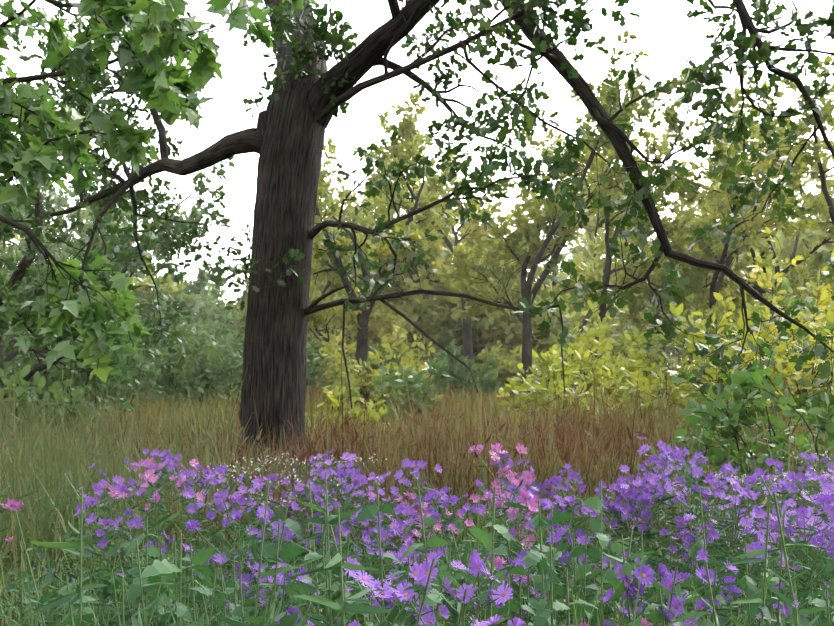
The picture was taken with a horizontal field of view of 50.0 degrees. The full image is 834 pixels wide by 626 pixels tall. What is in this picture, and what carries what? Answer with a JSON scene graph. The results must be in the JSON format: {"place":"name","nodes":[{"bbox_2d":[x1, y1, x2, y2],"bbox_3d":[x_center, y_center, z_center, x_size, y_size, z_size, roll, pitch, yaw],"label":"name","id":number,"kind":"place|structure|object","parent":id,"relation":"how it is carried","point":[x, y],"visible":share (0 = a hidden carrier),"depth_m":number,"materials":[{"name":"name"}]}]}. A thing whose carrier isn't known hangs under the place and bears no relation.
{"place":"outdoors","nodes":[
{"label":"outdoors","id":0,"kind":"place"},
{"bbox_2d":[6,370,826,448],"bbox_3d":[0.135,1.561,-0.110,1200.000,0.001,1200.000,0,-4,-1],"label":"ground","id":1,"kind":"structure","parent":0,"point":[367,427],"depth_m":26.54,"materials":[{"name":"plant"}]},
{"bbox_2d":[0,245,15,264],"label":"tree","id":2,"kind":"object","parent":1,"relation":"on","point":[9,250],"depth_m":29.59,"materials":[{"name":"green plant"}]},
{"bbox_2d":[0,302,18,379],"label":"shrub","id":3,"kind":"object","parent":1,"relation":"on","point":[11,311],"depth_m":15.06,"materials":[{"name":"green plant"}]},
{"bbox_2d":[0,229,41,353],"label":"tree","id":4,"kind":"object","parent":1,"relation":"on","point":[16,237],"depth_m":96.90,"materials":[{"name":"green plant"}]},
{"bbox_2d":[2,282,41,374],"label":"shrub","id":5,"kind":"object","parent":1,"relation":"on","point":[6,349],"depth_m":26.69,"materials":[{"name":"green plant"}]},
{"bbox_2d":[0,176,51,292],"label":"tree","id":6,"kind":"object","parent":1,"relation":"on","point":[22,207],"depth_m":52.26,"materials":[{"name":"green plant"}]},
{"bbox_2d":[4,344,98,421],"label":"shrub","id":7,"kind":"object","parent":1,"relation":"on","point":[20,364],"depth_m":19.67,"materials":[{"name":"green plant"}]},
{"bbox_2d":[0,362,118,439],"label":"shrub","id":8,"kind":"object","parent":1,"relation":"on","point":[41,381],"depth_m":11.51,"materials":[{"name":"green plant"}]},
{"bbox_2d":[4,322,122,397],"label":"shrub","id":9,"kind":"object","parent":1,"relation":"on","point":[12,345],"depth_m":27.00,"materials":[{"name":"green plant"}]},
{"bbox_2d":[4,306,125,392],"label":"shrub","id":10,"kind":"object","parent":1,"relation":"on","point":[35,361],"depth_m":26.41,"materials":[{"name":"green plant"}]},
{"bbox_2d":[17,317,144,416],"bbox_3d":[-7.224,1.398,19.353,2.551,2.823,1.989,0,-4,-1],"label":"shrub","id":11,"kind":"object","parent":1,"relation":"on","point":[125,379],"depth_m":19.34,"materials":[{"name":"green plant"}]},
{"bbox_2d":[0,0,187,422],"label":"tree","id":12,"kind":"object","parent":1,"relation":"on","point":[23,268],"depth_m":16.51,"materials":[{"name":"green plant"}]},
{"bbox_2d":[46,181,142,273],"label":"tree","id":13,"kind":"object","parent":1,"relation":"on","point":[53,193],"depth_m":83.96,"materials":[{"name":"green plant"}]},
{"bbox_2d":[0,185,206,291],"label":"tree","id":14,"kind":"object","parent":1,"relation":"on","point":[53,248],"depth_m":70.65,"materials":[{"name":"green plant"}]},
{"bbox_2d":[69,206,151,265],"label":"tree","id":15,"kind":"object","parent":1,"relation":"on","point":[88,215],"depth_m":93.32,"materials":[{"name":"green plant"}]},
{"bbox_2d":[3,155,234,320],"bbox_3d":[-10.951,-1.216,33.549,8.832,9.998,5.040,-2,-4,24],"label":"tree","id":16,"kind":"object","parent":1,"relation":"on","point":[201,187],"depth_m":33.57,"materials":[{"name":"green plant"}]},
{"bbox_2d":[44,277,194,412],"bbox_3d":[-8.112,1.008,23.871,3.080,4.154,5.576,-1,-4,15],"label":"shrub","id":17,"kind":"object","parent":1,"relation":"on","point":[149,378],"depth_m":24.38,"materials":[{"name":"green plant"}]},
{"bbox_2d":[118,352,150,392],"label":"shrub","id":18,"kind":"object","parent":1,"relation":"on","point":[130,382],"depth_m":33.76,"materials":[{"name":"green plant"}]},
{"bbox_2d":[111,327,165,406],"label":"shrub","id":19,"kind":"object","parent":1,"relation":"on","point":[151,347],"depth_m":29.88,"materials":[{"name":"green plant"}]},
{"bbox_2d":[0,0,318,382],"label":"maple tree","id":20,"kind":"object","parent":1,"relation":"on","point":[43,129],"visible":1,"depth_m":4.80,"materials":[{"name":"green plant"}]},
{"bbox_2d":[130,255,202,345],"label":"tree","id":21,"kind":"object","parent":1,"relation":"on","point":[170,283],"depth_m":53.79,"materials":[{"name":"green plant"}]},
{"bbox_2d":[137,288,219,384],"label":"tree","id":22,"kind":"object","parent":1,"relation":"on","point":[196,307],"depth_m":53.30,"materials":[{"name":"green plant"}]},
{"bbox_2d":[142,343,214,408],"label":"shrub","id":23,"kind":"object","parent":1,"relation":"on","point":[167,382],"depth_m":29.91,"materials":[{"name":"green plant"}]},
{"bbox_2d":[149,290,246,382],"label":"shrub","id":24,"kind":"object","parent":1,"relation":"on","point":[236,328],"depth_m":47.30,"materials":[{"name":"green plant"}]},
{"bbox_2d":[171,329,225,411],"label":"shrub","id":25,"kind":"object","parent":1,"relation":"on","point":[215,345],"depth_m":28.69,"materials":[{"name":"green plant"}]},
{"bbox_2d":[161,317,244,416],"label":"shrub","id":26,"kind":"object","parent":1,"relation":"on","point":[224,379],"depth_m":25.82,"materials":[{"name":"green plant"}]},
{"bbox_2d":[172,313,240,389],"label":"shrub","id":27,"kind":"object","parent":1,"relation":"on","point":[228,327],"depth_m":42.58,"materials":[{"name":"green plant"}]},
{"bbox_2d":[177,263,238,321],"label":"tree","id":28,"kind":"object","parent":1,"relation":"on","point":[200,283],"depth_m":73.35,"materials":[{"name":"green plant"}]},
{"bbox_2d":[205,283,220,300],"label":"tree","id":29,"kind":"object","parent":1,"relation":"on","point":[210,288],"depth_m":80.67,"materials":[{"name":"green plant"}]},
{"bbox_2d":[198,275,248,346],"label":"tree","id":30,"kind":"object","parent":1,"relation":"on","point":[211,296],"depth_m":66.93,"materials":[{"name":"green plant"}]},
{"bbox_2d":[158,466,336,611],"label":"plants","id":31,"kind":"object","parent":1,"relation":"on","point":[300,510],"visible":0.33,"depth_m":4.09,"materials":[{"name":"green plant"}]},
{"bbox_2d":[236,343,307,392],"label":"shrub","id":32,"kind":"object","parent":1,"relation":"on","point":[240,361],"depth_m":37.62,"materials":[{"name":"green plant"}]},
{"bbox_2d":[228,218,349,332],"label":"tree","id":33,"kind":"object","parent":1,"relation":"on","point":[243,319],"depth_m":61.35,"materials":[{"name":"green plant"}]},
{"bbox_2d":[196,454,386,552],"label":"white flowers","id":34,"kind":"object","parent":1,"relation":"on","point":[233,471],"visible":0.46,"depth_m":5.24,"materials":[{"name":"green plant"}]},
{"bbox_2d":[306,331,330,398],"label":"shrub","id":35,"kind":"object","parent":1,"relation":"on","point":[315,367],"depth_m":35.41,"materials":[{"name":"green plant"}]},
{"bbox_2d":[321,177,332,217],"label":"tree","id":36,"kind":"object","parent":1,"relation":"on","point":[330,179],"depth_m":94.61,"materials":[{"name":"green plant"}]},
{"bbox_2d":[309,345,355,390],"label":"shrub","id":37,"kind":"object","parent":1,"relation":"on","point":[323,379],"depth_m":42.03,"materials":[{"name":"green plant"}]},
{"bbox_2d":[305,386,391,448],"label":"shrub","id":38,"kind":"object","parent":1,"relation":"on","point":[369,405],"depth_m":14.61,"materials":[{"name":"yellow plant"}]},
{"bbox_2d":[311,180,412,383],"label":"tree","id":39,"kind":"object","parent":1,"relation":"on","point":[380,320],"depth_m":45.10,"materials":[{"name":"green plant"}]},
{"bbox_2d":[313,191,415,343],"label":"tree","id":40,"kind":"object","parent":1,"relation":"on","point":[360,196],"depth_m":64.16,"materials":[{"name":"green plant"}]},
{"bbox_2d":[327,327,415,361],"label":"tree","id":41,"kind":"object","parent":1,"relation":"on","point":[369,348],"depth_m":53.52,"materials":[{"name":"green plant"}]},
{"bbox_2d":[320,331,425,411],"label":"shrub","id":42,"kind":"object","parent":1,"relation":"on","point":[404,348],"depth_m":29.68,"materials":[{"name":"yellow plant"}]},
{"bbox_2d":[314,322,443,411],"bbox_3d":[-1.295,1.743,26.489,3.756,3.004,3.824,-1,-4,9],"label":"shrub","id":43,"kind":"object","parent":1,"relation":"on","point":[335,356],"depth_m":26.75,"materials":[{"name":"yellow plant"}]},
{"bbox_2d":[307,135,456,408],"bbox_3d":[-1.981,-1.076,30.151,6.418,9.349,5.390,-2,-4,29],"label":"tree","id":44,"kind":"object","parent":1,"relation":"on","point":[358,312],"depth_m":29.63,"materials":[{"name":"green plant"}]},
{"bbox_2d":[347,344,417,405],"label":"shrub","id":45,"kind":"object","parent":1,"relation":"on","point":[383,354],"depth_m":29.15,"materials":[{"name":"green plant"}]},
{"bbox_2d":[307,148,471,358],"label":"tree","id":46,"kind":"object","parent":1,"relation":"on","point":[411,255],"depth_m":51.19,"materials":[{"name":"green plant"}]},
{"bbox_2d":[382,358,417,406],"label":"shrub","id":47,"kind":"object","parent":1,"relation":"on","point":[396,382],"depth_m":28.78,"materials":[{"name":"green plant"}]},
{"bbox_2d":[351,141,463,357],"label":"tree","id":48,"kind":"object","parent":1,"relation":"on","point":[396,301],"depth_m":52.44,"materials":[{"name":"green plant"}]},
{"bbox_2d":[340,264,478,381],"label":"tree","id":49,"kind":"object","parent":1,"relation":"on","point":[413,308],"depth_m":50.74,"materials":[{"name":"green plant"}]},
{"bbox_2d":[369,356,451,429],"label":"shrub","id":50,"kind":"object","parent":1,"relation":"on","point":[402,383],"depth_m":21.80,"materials":[{"name":"green plant"}]},
{"bbox_2d":[367,189,459,309],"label":"tree","id":51,"kind":"object","parent":1,"relation":"on","point":[445,258],"depth_m":68.30,"materials":[{"name":"green plant"}]},
{"bbox_2d":[0,0,833,465],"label":"oak tree","id":52,"kind":"object","parent":1,"relation":"on","point":[310,94],"visible":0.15,"depth_m":9.61,"materials":[{"name":"green plant"}]},
{"bbox_2d":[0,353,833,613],"bbox_3d":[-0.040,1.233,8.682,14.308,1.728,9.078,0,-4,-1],"label":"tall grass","id":53,"kind":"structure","parent":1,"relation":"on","point":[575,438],"depth_m":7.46,"materials":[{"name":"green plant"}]},
{"bbox_2d":[0,436,833,625],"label":"purple flowers","id":54,"kind":"object","parent":1,"relation":"on","point":[805,520],"visible":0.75,"depth_m":3.19,"materials":[{"name":"purple plant"}]},
{"bbox_2d":[0,438,833,625],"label":"green grass","id":55,"kind":"structure","parent":1,"relation":"on","point":[480,517],"depth_m":4.43,"materials":[{"name":"green plant"}]},
{"bbox_2d":[0,479,833,625],"bbox_3d":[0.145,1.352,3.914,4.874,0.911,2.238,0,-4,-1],"label":"leafy plants","id":56,"kind":"object","parent":1,"relation":"on","point":[88,553],"visible":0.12,"depth_m":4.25,"materials":[{"name":"green plant"}]},
{"bbox_2d":[0,462,833,625],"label":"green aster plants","id":57,"kind":"object","parent":1,"relation":"on","point":[333,562],"visible":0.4,"depth_m":1.82,"materials":[{"name":"green plant"}]},
{"bbox_2d":[389,267,448,381],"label":"tree","id":58,"kind":"object","parent":1,"relation":"on","point":[434,298],"depth_m":61.51,"materials":[{"name":"green plant"}]},
{"bbox_2d":[363,92,539,393],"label":"tree","id":59,"kind":"object","parent":1,"relation":"on","point":[410,122],"depth_m":40.56,"materials":[{"name":"green plant"}]},
{"bbox_2d":[427,339,499,398],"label":"shrub","id":60,"kind":"object","parent":1,"relation":"on","point":[459,375],"depth_m":34.81,"materials":[{"name":"green plant"}]},
{"bbox_2d":[394,185,546,373],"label":"tree","id":61,"kind":"object","parent":1,"relation":"on","point":[437,286],"depth_m":54.33,"materials":[{"name":"green plant"}]},
{"bbox_2d":[476,341,521,398],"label":"shrub","id":62,"kind":"object","parent":1,"relation":"on","point":[497,347],"depth_m":39.85,"materials":[{"name":"green plant"}]},
{"bbox_2d":[431,258,572,382],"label":"tree","id":63,"kind":"object","parent":1,"relation":"on","point":[498,335],"depth_m":50.82,"materials":[{"name":"green plant"}]},
{"bbox_2d":[477,345,539,397],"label":"shrub","id":64,"kind":"object","parent":1,"relation":"on","point":[508,367],"depth_m":38.96,"materials":[{"name":"green plant"}]},
{"bbox_2d":[451,256,571,382],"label":"tree","id":65,"kind":"object","parent":1,"relation":"on","point":[492,315],"depth_m":50.65,"materials":[{"name":"green plant"}]},
{"bbox_2d":[241,443,806,625],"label":"flowers","id":66,"kind":"object","parent":1,"relation":"on","point":[419,576],"visible":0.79,"depth_m":1.78,"materials":[{"name":"purple plant"}]},
{"bbox_2d":[431,29,650,412],"bbox_3d":[4.512,-2.542,30.784,9.022,12.330,5.834,-3,-5,45],"label":"tree","id":67,"kind":"object","parent":1,"relation":"on","point":[529,258],"depth_m":29.92,"materials":[{"name":"green plant"}]},
{"bbox_2d":[501,231,584,378],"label":"tree","id":68,"kind":"object","parent":1,"relation":"on","point":[535,282],"depth_m":95.05,"materials":[{"name":"green plant"}]},
{"bbox_2d":[496,344,592,436],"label":"shrub","id":69,"kind":"object","parent":1,"relation":"on","point":[522,389],"depth_m":16.39,"materials":[{"name":"yellow plant"}]},
{"bbox_2d":[540,337,581,419],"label":"shrub","id":70,"kind":"object","parent":1,"relation":"on","point":[566,345],"depth_m":21.27,"materials":[{"name":"green plant"}]},
{"bbox_2d":[501,224,651,375],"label":"tree","id":71,"kind":"object","parent":1,"relation":"on","point":[571,249],"depth_m":90.52,"materials":[{"name":"green plant"}]},
{"bbox_2d":[518,346,646,430],"bbox_3d":[2.882,1.553,14.993,2.189,1.985,1.687,0,-4,-1],"label":"shrub","id":72,"kind":"object","parent":1,"relation":"on","point":[600,377],"depth_m":14.93,"materials":[{"name":"yellow plant"}]},
{"bbox_2d":[541,183,626,355],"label":"tree","id":73,"kind":"object","parent":1,"relation":"on","point":[592,226],"depth_m":68.41,"materials":[{"name":"green plant"}]},
{"bbox_2d":[548,357,626,410],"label":"shrub","id":74,"kind":"object","parent":1,"relation":"on","point":[582,371],"depth_m":19.37,"materials":[{"name":"yellow plant"}]},
{"bbox_2d":[556,323,622,361],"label":"shrub","id":75,"kind":"object","parent":1,"relation":"on","point":[589,335],"depth_m":41.62,"materials":[{"name":"green plant"}]},
{"bbox_2d":[545,299,648,431],"bbox_3d":[3.957,1.240,19.160,2.269,3.109,2.956,0,-4,-1],"label":"shrub","id":76,"kind":"object","parent":1,"relation":"on","point":[601,330],"depth_m":19.21,"materials":[{"name":"yellow plant"}]},
{"bbox_2d":[526,183,670,373],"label":"tree","id":77,"kind":"object","parent":1,"relation":"on","point":[620,316],"depth_m":53.08,"materials":[{"name":"green plant"}]},
{"bbox_2d":[562,352,644,403],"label":"shrub","id":78,"kind":"object","parent":1,"relation":"on","point":[615,363],"depth_m":22.01,"materials":[{"name":"yellow plant"}]},
{"bbox_2d":[582,320,669,408],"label":"shrub","id":79,"kind":"object","parent":1,"relation":"on","point":[619,348],"depth_m":24.92,"materials":[{"name":"green plant"}]},
{"bbox_2d":[580,388,688,442],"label":"shrub","id":80,"kind":"object","parent":1,"relation":"on","point":[584,401],"depth_m":12.69,"materials":[{"name":"green plant"}]},
{"bbox_2d":[610,327,670,388],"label":"shrub","id":81,"kind":"object","parent":1,"relation":"on","point":[648,350],"depth_m":35.46,"materials":[{"name":"green plant"}]},
{"bbox_2d":[602,353,687,420],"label":"shrub","id":82,"kind":"object","parent":1,"relation":"on","point":[674,394],"depth_m":19.43,"materials":[{"name":"green plant"}]},
{"bbox_2d":[511,102,781,392],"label":"tree","id":83,"kind":"object","parent":1,"relation":"on","point":[636,319],"depth_m":41.75,"materials":[{"name":"green plant"}]},
{"bbox_2d":[553,63,755,358],"bbox_3d":[9.091,-3.108,35.381,7.247,13.999,7.137,0,-4,-1],"label":"tree","id":84,"kind":"object","parent":1,"relation":"on","point":[670,226],"depth_m":34.85,"materials":[{"name":"green plant"}]},
{"bbox_2d":[628,325,687,365],"bbox_3d":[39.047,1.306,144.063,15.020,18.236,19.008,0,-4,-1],"label":"shrub","id":85,"kind":"object","parent":1,"relation":"on","point":[679,350],"depth_m":139.81,"materials":[{"name":"green plant"}]},
{"bbox_2d":[641,239,690,371],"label":"tree","id":86,"kind":"object","parent":1,"relation":"on","point":[683,341],"depth_m":101.99,"materials":[{"name":"green plant"}]},
{"bbox_2d":[625,204,744,294],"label":"tree","id":87,"kind":"object","parent":1,"relation":"on","point":[628,238],"depth_m":79.26,"materials":[{"name":"green plant"}]},
{"bbox_2d":[618,399,775,500],"bbox_3d":[2.371,1.441,7.321,1.097,1.441,1.616,-2,-4,32],"label":"shrub","id":88,"kind":"object","parent":1,"relation":"on","point":[686,439],"visible":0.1,"depth_m":7.51,"materials":[{"name":"green plant"}]},
{"bbox_2d":[663,294,763,393],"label":"shrub","id":89,"kind":"object","parent":1,"relation":"on","point":[718,311],"depth_m":24.35,"materials":[{"name":"green plant"}]},
{"bbox_2d":[685,300,755,400],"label":"shrub","id":90,"kind":"object","parent":1,"relation":"on","point":[719,303],"depth_m":31.63,"materials":[{"name":"green plant"}]},
{"bbox_2d":[655,180,790,330],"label":"tree","id":91,"kind":"object","parent":1,"relation":"on","point":[745,252],"depth_m":59.61,"materials":[{"name":"green plant"}]},
{"bbox_2d":[619,227,833,436],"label":"shrub","id":92,"kind":"object","parent":1,"relation":"on","point":[825,297],"depth_m":12.73,"materials":[{"name":"yellow plant"}]},
{"bbox_2d":[626,70,826,331],"bbox_3d":[12.835,-2.383,34.844,7.789,12.541,7.473,1,-4,-15],"label":"tree","id":93,"kind":"object","parent":1,"relation":"on","point":[672,120],"depth_m":34.02,"materials":[{"name":"green plant"}]},
{"bbox_2d":[646,101,833,336],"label":"tree","id":94,"kind":"object","parent":1,"relation":"on","point":[817,258],"depth_m":35.38,"materials":[{"name":"green plant"}]},
{"bbox_2d":[656,451,833,606],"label":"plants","id":95,"kind":"object","parent":1,"relation":"on","point":[807,490],"visible":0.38,"depth_m":4.82,"materials":[{"name":"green plant"}]},
{"bbox_2d":[657,292,833,432],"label":"shrub","id":96,"kind":"object","parent":1,"relation":"on","point":[788,384],"depth_m":13.10,"materials":[{"name":"yellow plant"}]},
{"bbox_2d":[665,367,833,521],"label":"shrub","id":97,"kind":"object","parent":1,"relation":"on","point":[734,408],"visible":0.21,"depth_m":5.98,"materials":[{"name":"green plant"}]},
{"bbox_2d":[676,148,833,353],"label":"tree","id":98,"kind":"object","parent":1,"relation":"on","point":[791,251],"depth_m":53.23,"materials":[{"name":"green plant"}]},
{"bbox_2d":[693,314,818,417],"bbox_3d":[7.127,1.400,18.503,2.601,2.715,3.849,-3,-5,42],"label":"shrub","id":99,"kind":"object","parent":1,"relation":"on","point":[740,324],"depth_m":18.62,"materials":[{"name":"yellow plant"}]},
{"bbox_2d":[684,337,833,503],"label":"shrub","id":100,"kind":"object","parent":1,"relation":"on","point":[756,373],"visible":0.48,"depth_m":5.81,"materials":[{"name":"green plant"}]},
{"bbox_2d":[695,82,833,362],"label":"tree","id":101,"kind":"object","parent":1,"relation":"on","point":[795,274],"depth_m":26.01,"materials":[{"name":"green plant"}]},
{"bbox_2d":[709,271,833,422],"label":"shrub","id":102,"kind":"object","parent":1,"relation":"on","point":[807,304],"depth_m":14.75,"materials":[{"name":"yellow plant"}]},
{"bbox_2d":[720,253,826,367],"bbox_3d":[9.095,0.814,22.000,3.568,4.310,4.049,-3,-4,38],"label":"shrub","id":103,"kind":"object","parent":1,"relation":"on","point":[766,263],"depth_m":21.30,"materials":[{"name":"yellow plant"}]},
{"bbox_2d":[740,187,833,276],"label":"tree","id":104,"kind":"object","parent":1,"relation":"on","point":[825,263],"depth_m":71.19,"materials":[{"name":"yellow plant"}]},
{"bbox_2d":[756,273,833,358],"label":"shrub","id":105,"kind":"object","parent":1,"relation":"on","point":[803,279],"depth_m":26.32,"materials":[{"name":"yellow plant"}]},
{"bbox_2d":[757,287,833,439],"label":"shrub","id":106,"kind":"object","parent":1,"relation":"on","point":[810,327],"depth_m":18.31,"materials":[{"name":"yellow plant"}]},
{"bbox_2d":[781,187,824,284],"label":"tree","id":107,"kind":"object","parent":1,"relation":"on","point":[804,190],"depth_m":99.90,"materials":[{"name":"green plant"}]},
{"bbox_2d":[774,173,833,252],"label":"tree","id":108,"kind":"object","parent":1,"relation":"on","point":[813,180],"depth_m":69.18,"materials":[{"name":"green plant"}]},
{"bbox_2d":[779,51,833,285],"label":"tree","id":109,"kind":"object","parent":1,"relation":"on","point":[820,167],"depth_m":27.58,"materials":[{"name":"green plant"}]},
{"bbox_2d":[796,282,833,393],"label":"shrub","id":110,"kind":"object","parent":1,"relation":"on","point":[825,310],"depth_m":16.99,"materials":[{"name":"yellow plant"}]},
{"bbox_2d":[0,0,833,456],"label":"sky","id":111,"kind":"structure","parent":0,"point":[663,29],"materials":[{"name":"white"}]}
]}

